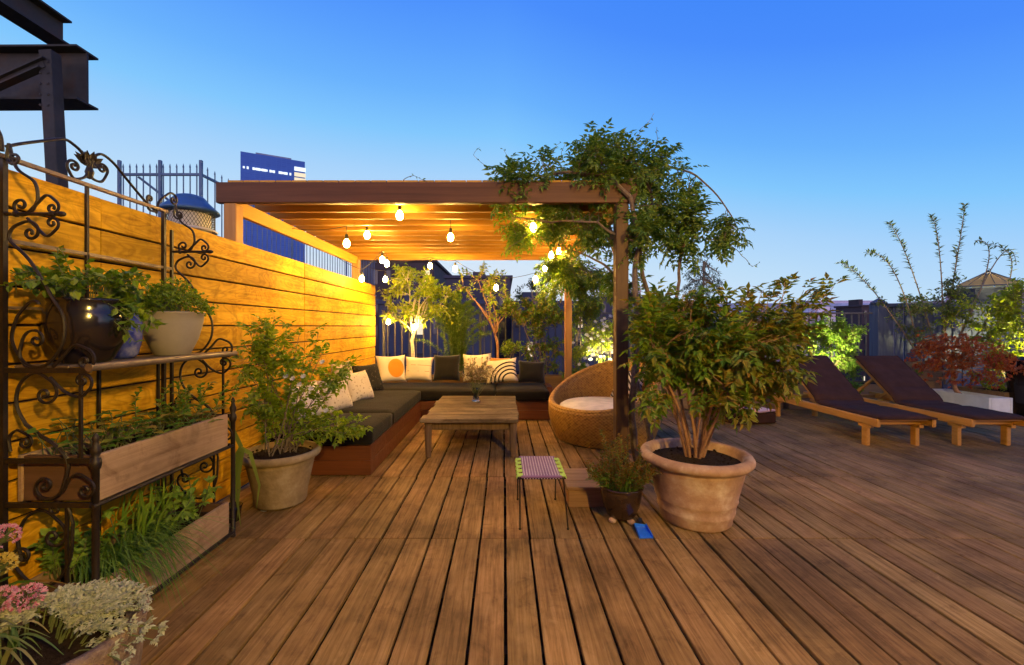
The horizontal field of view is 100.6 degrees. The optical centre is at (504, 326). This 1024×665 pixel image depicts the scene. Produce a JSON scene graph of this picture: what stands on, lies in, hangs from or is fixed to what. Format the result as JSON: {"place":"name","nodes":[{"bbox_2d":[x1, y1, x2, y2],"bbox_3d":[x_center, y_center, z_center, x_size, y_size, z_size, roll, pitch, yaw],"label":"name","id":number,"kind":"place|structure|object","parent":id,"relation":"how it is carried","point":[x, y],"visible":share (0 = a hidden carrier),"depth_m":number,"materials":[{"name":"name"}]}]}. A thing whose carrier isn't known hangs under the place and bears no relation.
{"place":"outdoors","nodes":[
{"label":"outdoors","id":0,"kind":"place"},
{"bbox_2d":[240,151,305,262],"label":"glass tower","id":1,"kind":"structure","parent":0,"point":[258,166],"depth_m":185.23,"materials":[{"name":"blue glass"}]},
{"bbox_2d":[360,260,451,362],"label":"building","id":2,"kind":"structure","parent":0,"point":[438,270],"depth_m":30.00,"materials":[{"name":"brick"}]},
{"bbox_2d":[373,270,377,283],"bbox_3d":[-9.080,-3.467,29.995,0.328,0.988,0.110,0,0,0],"label":"window","id":3,"kind":"structure","parent":2,"relation":"in","point":[376,271],"depth_m":29.94,"materials":[{"name":"grey glass"}]},
{"bbox_2d":[374,326,377,339],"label":"window","id":4,"kind":"structure","parent":2,"relation":"in","point":[376,327],"depth_m":29.94,"materials":[{"name":"grey glass"}]},
{"bbox_2d":[386,270,390,283],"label":"window","id":5,"kind":"structure","parent":2,"relation":"in","point":[388,272],"depth_m":29.94,"materials":[{"name":"grey glass"}]},
{"bbox_2d":[375,287,497,374],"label":"building","id":6,"kind":"structure","parent":0,"point":[482,303],"depth_m":20.00,"materials":[{"name":"blue glass"}]},
{"bbox_2d":[385,316,389,334],"bbox_3d":[-5.510,-0.061,19.995,0.276,0.886,0.110,0,0,0],"label":"window","id":7,"kind":"structure","parent":6,"relation":"in","point":[385,316],"depth_m":19.94,"materials":[{"name":"glass"}]},
{"bbox_2d":[400,316,406,334],"bbox_3d":[-4.745,-0.061,19.995,0.276,0.886,0.110,0,0,0],"label":"window","id":8,"kind":"structure","parent":6,"relation":"in","point":[404,333],"depth_m":19.94,"materials":[{"name":"glass"}]},
{"bbox_2d":[417,316,422,334],"bbox_3d":[-3.980,-0.061,19.995,0.276,0.886,0.110,0,0,0],"label":"window","id":9,"kind":"structure","parent":6,"relation":"in","point":[420,329],"depth_m":19.94,"materials":[{"name":"white glass"}]},
{"bbox_2d":[433,317,438,334],"bbox_3d":[-3.214,-0.061,19.995,0.276,0.886,0.110,0,0,0],"label":"window","id":10,"kind":"structure","parent":6,"relation":"in","point":[434,322],"depth_m":19.94,"materials":[{"name":"glass"}]},
{"bbox_2d":[482,316,487,333],"bbox_3d":[-0.918,-0.061,19.995,0.276,0.886,0.110,0,0,0],"label":"window","id":11,"kind":"structure","parent":6,"relation":"in","point":[486,327],"depth_m":19.94,"materials":[{"name":"glass"}]},
{"bbox_2d":[443,272,512,358],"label":"building","id":12,"kind":"structure","parent":0,"point":[451,279],"depth_m":26.00,"materials":[{"name":"stone"}]},
{"bbox_2d":[500,322,504,338],"bbox_3d":[-0.122,0.239,25.995,0.355,1.021,0.110,0,0,0],"label":"window","id":13,"kind":"structure","parent":12,"relation":"in","point":[502,324],"depth_m":25.94,"materials":[{"name":"glass"}]},
{"bbox_2d":[500,289,504,304],"bbox_3d":[-0.122,-1.802,25.995,0.355,1.020,0.110,0,0,0],"label":"window","id":14,"kind":"structure","parent":12,"relation":"in","point":[501,302],"depth_m":25.94,"materials":[{"name":"glass"}]},
{"bbox_2d":[0,0,1023,302],"label":"sky","id":15,"kind":"structure","parent":0,"point":[820,125],"materials":[{"name":"blue"}]},
{"bbox_2d":[513,276,550,350],"bbox_3d":[1.642,-0.757,22.076,2.414,4.086,1.426,0,0,11],"label":"roof tree","id":16,"kind":"object","parent":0,"point":[531,288],"visible":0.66,"depth_m":21.95,"materials":[{"name":"green plant"}]},
{"bbox_2d":[510,292,598,374],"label":"building","id":17,"kind":"structure","parent":0,"point":[523,334],"depth_m":24.00,"materials":[{"name":"blue glass"}]},
{"bbox_2d":[594,295,662,361],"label":"building","id":18,"kind":"structure","parent":0,"point":[608,308],"depth_m":60.00,"materials":[{"name":"stone"}]},
{"bbox_2d":[679,253,724,315],"bbox_3d":[6.044,-0.250,12.989,1.470,4.077,1.082,0,0,0],"label":"fir tree","id":19,"kind":"object","parent":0,"point":[703,278],"visible":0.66,"depth_m":12.91,"materials":[{"name":"grey plant"}]},
{"bbox_2d":[745,309,814,369],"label":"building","id":20,"kind":"structure","parent":0,"point":[804,334],"depth_m":45.00,"materials":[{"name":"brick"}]},
{"bbox_2d":[707,303,869,314],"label":"building","id":21,"kind":"structure","parent":0,"point":[831,305],"depth_m":418.87,"materials":[{"name":"grey glass"}]},
{"bbox_2d":[807,307,835,365],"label":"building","id":22,"kind":"structure","parent":0,"point":[828,309],"depth_m":55.00,"materials":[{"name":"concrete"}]},
{"bbox_2d":[784,300,873,302],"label":"building","id":23,"kind":"structure","parent":0,"point":[846,301],"depth_m":700.00,"materials":[{"name":"grey glass"}]},
{"bbox_2d":[834,299,868,380],"bbox_3d":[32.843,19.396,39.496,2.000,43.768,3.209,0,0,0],"label":"fence","id":24,"kind":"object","parent":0,"point":[856,305],"depth_m":38.45,"materials":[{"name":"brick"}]},
{"bbox_2d":[903,293,1023,360],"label":"building","id":25,"kind":"structure","parent":0,"point":[946,299],"depth_m":92.24,"materials":[{"name":"brick"}]},
{"bbox_2d":[957,386,1008,396],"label":"soil","id":26,"kind":"structure","parent":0,"point":[982,390],"depth_m":6.30,"materials":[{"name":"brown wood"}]},
{"bbox_2d":[933,277,1023,391],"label":"leafy shrub","id":27,"kind":"object","parent":26,"relation":"in","point":[1006,306],"visible":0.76,"depth_m":6.31,"materials":[{"name":"green plant"}]},
{"bbox_2d":[956,270,1022,302],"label":"roof pavilion","id":28,"kind":"structure","parent":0,"point":[996,280],"depth_m":30.87,"materials":[{"name":"metal"}]},
{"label":"neighbour roof","id":29,"kind":"structure","parent":0,"visible":0},
{"bbox_2d":[0,0,98,187],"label":"steel frame","id":30,"kind":"object","parent":29,"relation":"on","point":[49,79],"visible":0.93,"depth_m":4.05,"materials":[{"name":"black metal"}]},
{"bbox_2d":[117,160,376,305],"bbox_3d":[-3.630,-0.386,7.532,0.890,2.732,6.135,0,0,0],"label":"roof railing","id":31,"kind":"object","parent":29,"relation":"on","point":[160,174],"visible":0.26,"depth_m":4.48,"materials":[{"name":"metal"}]},
{"bbox_3d":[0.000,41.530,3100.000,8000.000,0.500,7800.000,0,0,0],"label":"ground","id":32,"kind":"structure","parent":0,"visible":0},
{"bbox_3d":[2.500,21.430,0.675,12.200,39.700,13.350,0,0,0],"label":"terrace building","id":33,"kind":"object","parent":32,"relation":"on","visible":0},
{"bbox_2d":[215,432,801,645],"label":"roof slab","id":34,"kind":"structure","parent":33,"relation":"on","point":[505,616],"depth_m":2.36,"materials":[{"name":"wood"}]},
{"bbox_2d":[159,193,220,234],"bbox_3d":[-2.620,-0.008,3.540,0.424,2.176,0.424,0,0,0],"label":"chimney vent","id":35,"kind":"object","parent":34,"relation":"on","point":[199,212],"visible":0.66,"depth_m":3.43,"materials":[{"name":"blue metal"}]},
{"bbox_2d":[269,420,815,664],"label":"deck joists","id":36,"kind":"object","parent":34,"relation":"on","point":[505,610],"depth_m":2.40,"materials":[{"name":"brown wood"}]},
{"bbox_2d":[140,408,1023,664],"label":"deck","id":37,"kind":"structure","parent":36,"relation":"on","point":[838,542],"depth_m":2.27,"materials":[{"name":"brown wood"}]},
{"bbox_2d":[0,523,66,614],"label":"sedum pot","id":38,"kind":"object","parent":37,"relation":"on","point":[7,599],"visible":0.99,"depth_m":1.27,"materials":[{"name":"pink ceramic"}]},
{"bbox_2d":[0,574,168,664],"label":"silver leaf pot","id":39,"kind":"object","parent":37,"relation":"on","point":[91,623],"visible":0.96,"depth_m":1.25,"materials":[{"name":"stone"}]},
{"bbox_2d":[0,130,237,596],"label":"plant rack","id":40,"kind":"object","parent":37,"relation":"on","point":[91,161],"visible":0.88,"depth_m":1.70,"materials":[{"name":"metal"}]},
{"bbox_2d":[0,245,166,363],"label":"herb pot","id":41,"kind":"object","parent":40,"relation":"on","point":[99,326],"visible":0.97,"depth_m":1.79,"materials":[{"name":"black ceramic"}]},
{"bbox_2d":[19,475,234,615],"bbox_3d":[-1.699,0.968,2.120,0.625,0.564,0.897,0,0,0],"label":"planter trough","id":42,"kind":"object","parent":40,"relation":"on","point":[150,545],"visible":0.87,"depth_m":2.02,"materials":[{"name":"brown wood"}]},
{"bbox_2d":[18,379,239,501],"bbox_3d":[-1.816,0.508,2.125,0.462,0.415,0.992,0,0,0],"label":"planter trough","id":43,"kind":"object","parent":40,"relation":"on","point":[136,452],"visible":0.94,"depth_m":1.98,"materials":[{"name":"brown wood"}]},
{"bbox_2d":[96,278,162,358],"bbox_3d":[-1.865,-0.048,2.065,0.249,0.410,0.285,0,0,0],"label":"glazed jar","id":44,"kind":"object","parent":40,"relation":"on","point":[131,349],"visible":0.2,"depth_m":2.08,"materials":[{"name":"blue ceramic"}]},
{"bbox_2d":[132,276,218,355],"bbox_3d":[-1.823,-0.060,2.337,0.405,0.435,0.405,0,0,0],"label":"parsley pot","id":45,"kind":"object","parent":40,"relation":"on","point":[178,333],"visible":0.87,"depth_m":2.26,"materials":[{"name":"beige ceramic"}]},
{"bbox_2d":[8,169,374,596],"bbox_3d":[-2.111,0.315,2.175,0.127,1.930,9.240,0,0,0],"label":"wooden fence","id":46,"kind":"object","parent":37,"relation":"on","point":[235,281],"visible":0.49,"depth_m":2.51,"materials":[{"name":"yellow wood"}]},
{"bbox_2d":[228,420,260,524],"bbox_3d":[-1.719,0.925,2.741,0.332,0.706,0.131,0,0,36],"label":"strap leaf plant","id":47,"kind":"object","parent":37,"relation":"on","point":[240,452],"visible":0.63,"depth_m":2.69,"materials":[{"name":"green plant"}]},
{"bbox_2d":[225,309,373,511],"bbox_3d":[-1.469,0.576,3.139,0.968,1.416,0.571,0,0,-15],"label":"potted shrub","id":48,"kind":"object","parent":37,"relation":"on","point":[284,467],"visible":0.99,"depth_m":3.04,"materials":[{"name":"green plant"}]},
{"bbox_2d":[216,180,636,470],"bbox_3d":[-0.623,0.043,4.875,3.375,2.475,2.960,0,0,0],"label":"pergola","id":49,"kind":"object","parent":37,"relation":"on","point":[431,209],"visible":0.72,"depth_m":3.61,"materials":[{"name":"brown wood"}]},
{"bbox_2d":[335,250,388,281],"bbox_3d":[-1.822,-0.770,5.735,0.661,0.369,0.936,0,0,0],"label":"string light","id":50,"kind":"object","parent":49,"relation":"hanging from","point":[382,260],"visible":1,"depth_m":5.58,"materials":[{"name":"white glass"}]},
{"bbox_2d":[292,205,572,247],"bbox_3d":[-0.643,-0.986,4.072,2.914,0.416,0.799,0,0,10],"label":"string light","id":51,"kind":"object","parent":49,"relation":"hanging from","point":[399,216],"visible":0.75,"depth_m":4.19,"materials":[{"name":"white glass"}]},
{"bbox_2d":[365,257,539,290],"bbox_3d":[-0.620,-0.755,6.130,2.962,0.466,0.226,0,0,0],"label":"string light","id":52,"kind":"object","parent":49,"relation":"hanging from","point":[455,270],"visible":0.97,"depth_m":6.14,"materials":[{"name":"white glass"}]},
{"bbox_2d":[533,238,576,282],"bbox_3d":[0.637,-0.798,5.251,0.491,0.400,1.904,0,0,0],"label":"string light","id":53,"kind":"object","parent":49,"relation":"hanging from","point":[550,255],"visible":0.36,"depth_m":5.08,"materials":[{"name":"white glass"}]},
{"bbox_2d":[311,383,551,474],"bbox_3d":[-0.670,1.074,5.116,2.740,0.388,2.992,0,0,0],"label":"corner bench","id":54,"kind":"object","parent":37,"relation":"on","point":[351,459],"visible":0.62,"depth_m":3.82,"materials":[{"name":"brown wood"}]},
{"bbox_2d":[266,413,392,444],"bbox_3d":[-1.580,0.934,3.945,0.900,0.167,0.690,0,0,0],"label":"seat cushion","id":55,"kind":"object","parent":54,"relation":"on","point":[380,423],"visible":0.36,"depth_m":3.75,"materials":[{"name":"grey fabric"}]},
{"bbox_2d":[287,380,323,422],"bbox_3d":[-1.859,0.700,3.980,0.138,0.360,0.420,-19,-4,13],"label":"throw pillow","id":56,"kind":"object","parent":55,"relation":"on","point":[320,409],"visible":0.17,"depth_m":3.94,"materials":[{"name":"beige fabric"}]},
{"bbox_2d":[337,390,420,424],"bbox_3d":[-1.580,0.931,5.022,0.900,0.171,1.455,0,0,0],"label":"seat cushion","id":57,"kind":"object","parent":54,"relation":"on","point":[398,404],"visible":0.47,"depth_m":4.79,"materials":[{"name":"grey fabric"}]},
{"bbox_2d":[316,379,352,412],"bbox_3d":[-1.759,0.715,4.420,0.148,0.370,0.400,-23,-8,18],"label":"throw pillow","id":58,"kind":"object","parent":57,"relation":"on","point":[342,400],"visible":0.41,"depth_m":4.36,"materials":[{"name":"beige fabric"}]},
{"bbox_2d":[331,360,351,379],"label":"throw pillow","id":59,"kind":"object","parent":57,"relation":"on","point":[336,371],"visible":0.05,"depth_m":4.86,"materials":[{"name":"beige fabric"}]},
{"bbox_2d":[344,370,373,401],"bbox_3d":[-1.721,0.706,4.980,0.146,0.380,0.420,-26,-10,22],"label":"throw pillow","id":60,"kind":"object","parent":57,"relation":"on","point":[359,386],"visible":0.75,"depth_m":4.92,"materials":[{"name":"beige fabric"}]},
{"bbox_2d":[352,363,383,390],"bbox_3d":[-1.800,0.695,5.620,0.144,0.420,0.440,-25,-13,29],"label":"throw pillow","id":61,"kind":"object","parent":57,"relation":"on","point":[373,374],"visible":0.56,"depth_m":5.61,"materials":[{"name":"grey fabric"}]},
{"bbox_2d":[383,382,495,400],"bbox_3d":[-1.080,0.933,6.160,1.900,0.168,0.800,0,0,0],"label":"seat cushion","id":62,"kind":"object","parent":54,"relation":"on","point":[434,391],"visible":0.56,"depth_m":5.85,"materials":[{"name":"grey fabric"}]},
{"bbox_2d":[376,355,406,382],"bbox_3d":[-1.649,0.620,6.199,0.430,0.410,0.137,0,-18,-28],"label":"throw pillow","id":63,"kind":"object","parent":62,"relation":"on","point":[391,368],"visible":0.93,"depth_m":6.15,"materials":[{"name":"beige fabric"}]},
{"bbox_2d":[405,356,433,381],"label":"throw pillow","id":64,"kind":"object","parent":62,"relation":"on","point":[418,368],"visible":1,"depth_m":6.24,"materials":[{"name":"beige fabric"}]},
{"bbox_2d":[433,355,460,380],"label":"throw pillow","id":65,"kind":"object","parent":62,"relation":"on","point":[446,367],"visible":1,"depth_m":6.27,"materials":[{"name":"grey fabric"}]},
{"bbox_2d":[463,353,490,381],"bbox_3d":[-0.409,0.614,6.361,0.430,0.420,0.137,-3,-16,4],"label":"throw pillow","id":66,"kind":"object","parent":62,"relation":"on","point":[479,359],"visible":0.34,"depth_m":6.33,"materials":[{"name":"beige fabric"}]},
{"bbox_2d":[486,358,517,383],"bbox_3d":[-0.044,0.645,6.178,0.470,0.360,0.136,-7,-25,6],"label":"throw pillow","id":67,"kind":"object","parent":62,"relation":"on","point":[506,370],"visible":0.88,"depth_m":6.12,"materials":[{"name":"beige fabric"}]},
{"bbox_2d":[496,383,549,400],"bbox_3d":[0.245,0.935,6.152,0.730,0.164,0.815,0,0,0],"label":"seat cushion","id":68,"kind":"object","parent":54,"relation":"on","point":[530,391],"visible":0.87,"depth_m":5.75,"materials":[{"name":"grey fabric"}]},
{"bbox_2d":[490,357,509,360],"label":"throw pillow","id":69,"kind":"object","parent":68,"relation":"on","point":[494,359],"visible":0.09,"depth_m":6.49,"materials":[{"name":"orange fabric"}]},
{"bbox_2d":[518,360,544,383],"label":"throw pillow","id":70,"kind":"object","parent":68,"relation":"on","point":[531,371],"visible":1,"depth_m":6.20,"materials":[{"name":"grey fabric"}]},
{"bbox_2d":[420,396,518,457],"bbox_3d":[-0.335,1.084,4.770,0.962,0.392,1.374,0,0,0],"label":"coffee table","id":71,"kind":"object","parent":37,"relation":"on","point":[467,413],"visible":0.99,"depth_m":4.19,"materials":[{"name":"brown wood"}]},
{"bbox_2d":[459,356,497,401],"bbox_3d":[-0.330,0.619,5.033,0.426,0.531,0.442,0,0,-41],"label":"flower vase","id":72,"kind":"object","parent":71,"relation":"on","point":[478,372],"visible":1,"depth_m":4.99,"materials":[{"name":"beige glass"}]},
{"bbox_2d":[383,375,563,390],"bbox_3d":[-0.040,1.027,6.782,3.880,0.486,0.295,0,0,0],"label":"wooden planter","id":73,"kind":"object","parent":37,"relation":"on","point":[554,381],"visible":0.08,"depth_m":6.63,"materials":[{"name":"brown wood"}]},
{"bbox_2d":[377,263,462,357],"bbox_3d":[-1.331,-0.092,6.719,1.338,1.830,0.697,0,0,0],"label":"tree","id":74,"kind":"object","parent":73,"relation":"on","point":[431,290],"visible":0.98,"depth_m":6.67,"materials":[{"name":"green plant"}]},
{"bbox_2d":[380,301,428,329],"bbox_3d":[-1.450,-0.194,6.695,1.104,0.496,0.216,0,0,0],"label":"string light","id":75,"kind":"object","parent":74,"relation":"hanging from","point":[413,326],"visible":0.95,"depth_m":6.67,"materials":[{"name":"white glass"}]},
{"bbox_2d":[414,291,500,375],"bbox_3d":[-0.741,0.116,6.770,1.398,1.370,0.346,0,0,0],"label":"feathery plant","id":76,"kind":"object","parent":73,"relation":"on","point":[456,335],"visible":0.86,"depth_m":6.73,"materials":[{"name":"green plant"}]},
{"bbox_2d":[452,262,518,357],"bbox_3d":[-0.309,-0.125,6.766,1.056,1.898,0.529,0,0,-7],"label":"thin tree","id":77,"kind":"object","parent":73,"relation":"on","point":[488,288],"visible":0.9,"depth_m":6.77,"materials":[{"name":"green plant"}]},
{"bbox_2d":[500,338,525,357],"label":"shrub","id":78,"kind":"object","parent":73,"relation":"on","point":[510,346],"visible":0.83,"depth_m":6.72,"materials":[{"name":"green plant"}]},
{"bbox_2d":[498,291,563,375],"bbox_3d":[0.461,0.138,6.788,1.140,1.378,0.628,0,0,0],"label":"leafy shrub","id":79,"kind":"object","parent":73,"relation":"on","point":[538,316],"visible":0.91,"depth_m":6.73,"materials":[{"name":"green plant"}]},
{"bbox_2d":[558,289,606,378],"bbox_3d":[1.226,0.123,6.674,0.786,1.551,0.705,0,0,0],"label":"leafy shrub","id":80,"kind":"object","parent":73,"relation":"in","point":[592,313],"visible":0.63,"depth_m":6.68,"materials":[{"name":"green plant"}]},
{"bbox_2d":[515,456,568,529],"bbox_3d":[0.242,1.111,2.900,0.334,0.339,0.476,0,0,0],"label":"woven stool","id":81,"kind":"object","parent":37,"relation":"on","point":[539,467],"visible":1,"depth_m":2.81,"materials":[{"name":"fabric"}]},
{"bbox_2d":[404,117,759,470],"bbox_3d":[1.045,-0.218,4.318,2.649,3.019,3.160,0,0,28],"label":"wisteria vine","id":82,"kind":"object","parent":37,"relation":"on","point":[607,161],"visible":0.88,"depth_m":3.45,"materials":[{"name":"green plant"}]},
{"bbox_2d":[560,468,603,506],"bbox_3d":[0.650,1.204,3.186,0.420,0.148,0.401,0,0,0],"label":"step box","id":83,"kind":"object","parent":37,"relation":"on","point":[581,490],"visible":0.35,"depth_m":3.00,"materials":[{"name":"brown wood"}]},
{"bbox_2d":[572,314,612,365],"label":"flowering shrub","id":84,"kind":"object","parent":37,"relation":"on","point":[592,343],"visible":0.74,"depth_m":6.35,"materials":[{"name":"green plant"}]},
{"bbox_2d":[549,358,661,448],"bbox_3d":[1.150,0.835,4.930,1.270,0.865,1.270,0,0,0],"label":"wicker chair","id":85,"kind":"object","parent":37,"relation":"on","point":[578,427],"visible":0.56,"depth_m":4.60,"materials":[{"name":"brown wicker"}]},
{"bbox_2d":[560,397,612,409],"bbox_3d":[1.147,0.938,4.932,1.019,0.135,1.021,0,0,0],"label":"seat pad","id":86,"kind":"object","parent":85,"relation":"in","point":[592,403],"visible":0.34,"depth_m":4.86,"materials":[{"name":"white fabric"}]},
{"bbox_2d":[610,371,645,400],"bbox_3d":[1.480,0.700,5.080,0.138,0.380,0.400,26,-12,-39],"label":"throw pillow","id":87,"kind":"object","parent":86,"relation":"on","point":[641,384],"visible":0.07,"depth_m":4.98,"materials":[{"name":"white fabric"}]},
{"bbox_2d":[584,428,662,524],"bbox_3d":[0.800,0.985,2.822,0.558,0.594,0.381,0,0,0],"label":"potted plant","id":88,"kind":"object","parent":37,"relation":"on","point":[622,488],"visible":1,"depth_m":2.73,"materials":[{"name":"green plant"}]},
{"bbox_2d":[634,518,652,538],"bbox_3d":[0.858,1.266,2.675,0.090,0.028,0.241,0,0,0],"label":"plastic scoop","id":89,"kind":"object","parent":37,"relation":"on","point":[643,531],"visible":1,"depth_m":2.64,"materials":[{"name":"blue plastic"}]},
{"bbox_2d":[629,312,688,356],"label":"dark shrub","id":90,"kind":"object","parent":37,"relation":"on","point":[631,319],"visible":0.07,"depth_m":6.20,"materials":[{"name":"green plant"}]},
{"bbox_2d":[661,382,782,408],"bbox_3d":[3.125,1.067,6.740,2.350,0.406,0.380,0,0,0],"label":"wooden planter","id":91,"kind":"object","parent":37,"relation":"on","point":[685,404],"depth_m":6.55,"materials":[{"name":"brown wood"}]},
{"bbox_2d":[617,272,849,532],"bbox_3d":[1.571,0.457,2.848,1.660,1.639,1.067,0,0,0],"label":"potted nandina","id":92,"kind":"object","parent":37,"relation":"on","point":[727,366],"visible":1,"depth_m":2.67,"materials":[{"name":"plant"}]},
{"bbox_2d":[712,406,776,425],"bbox_3d":[3.222,1.195,5.754,0.647,0.177,0.527,0,0,-11],"label":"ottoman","id":93,"kind":"object","parent":37,"relation":"on","point":[766,417],"visible":0.34,"depth_m":5.54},
{"bbox_2d":[747,407,775,412],"bbox_3d":[3.380,1.102,5.621,0.308,0.030,0.228,0,0,-20],"label":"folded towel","id":94,"kind":"object","parent":93,"relation":"on","point":[763,409],"visible":0.53,"depth_m":5.54,"materials":[{"name":"fabric"}]},
{"bbox_2d":[801,311,869,393],"bbox_3d":[5.092,0.518,6.570,1.182,1.539,0.616,0,0,0],"label":"bright shrub","id":95,"kind":"object","parent":37,"relation":"on","point":[841,334],"visible":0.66,"depth_m":6.53,"materials":[{"name":"green plant"}]},
{"bbox_2d":[783,381,893,408],"bbox_3d":[5.330,1.077,6.715,1.940,0.386,0.430,0,0,0],"label":"wooden planter","id":96,"kind":"object","parent":37,"relation":"on","point":[873,386],"visible":0.12,"depth_m":6.50,"materials":[{"name":"brown wood"}]},
{"bbox_2d":[769,361,935,445],"bbox_3d":[4.170,0.869,5.360,0.622,0.821,1.920,0,0,0],"label":"sun lounger","id":97,"kind":"object","parent":37,"relation":"on","point":[866,423],"visible":0.4,"depth_m":4.62,"materials":[{"name":"brown wood"}]},
{"bbox_2d":[792,356,937,419],"bbox_3d":[4.170,0.683,5.138,0.596,0.557,1.517,0,0,0],"label":"lounger mattress","id":98,"kind":"object","parent":97,"relation":"on","point":[835,388],"visible":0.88,"depth_m":5.29,"materials":[{"name":"fabric"}]},
{"bbox_2d":[904,361,941,388],"bbox_3d":[6.590,0.917,6.775,0.460,0.706,0.310,0,0,0],"label":"wooden planter","id":99,"kind":"object","parent":37,"relation":"on","point":[931,383],"visible":0.26,"depth_m":6.62,"materials":[{"name":"brown wood"}]},
{"bbox_2d":[834,203,1023,384],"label":"arching shrub","id":100,"kind":"object","parent":99,"relation":"in","point":[951,290],"visible":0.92,"depth_m":6.68,"materials":[{"name":"green plant"}]},
{"bbox_2d":[856,360,1023,445],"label":"sun lounger","id":101,"kind":"object","parent":37,"relation":"on","point":[957,423],"visible":0.43,"depth_m":4.61,"materials":[{"name":"brown wood"}]},
{"bbox_2d":[854,356,1023,419],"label":"lounger mattress","id":102,"kind":"object","parent":101,"relation":"on","point":[898,380],"visible":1,"depth_m":5.34,"materials":[{"name":"fabric"}]},
{"bbox_2d":[904,330,1023,412],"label":"potted maple","id":103,"kind":"object","parent":37,"relation":"on","point":[956,395],"visible":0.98,"depth_m":5.84,"materials":[{"name":"plant"}]},
{"bbox_2d":[1004,357,1023,415],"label":"tall black pot","id":104,"kind":"object","parent":37,"relation":"on","point":[1015,386],"visible":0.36,"depth_m":5.83,"materials":[{"name":"ceramic"}]},
{"bbox_2d":[382,311,872,380],"bbox_3d":[2.040,0.515,7.050,8.120,1.530,0.040,0,0,0],"label":"metal railing","id":105,"kind":"object","parent":36,"relation":"on","point":[480,313],"visible":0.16,"depth_m":7.04,"materials":[{"name":"metal"}]},
{"bbox_2d":[869,298,1023,389],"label":"boarded wall","id":106,"kind":"structure","parent":36,"relation":"on","point":[885,339],"depth_m":7.08,"materials":[{"name":"wood"}]}
]}

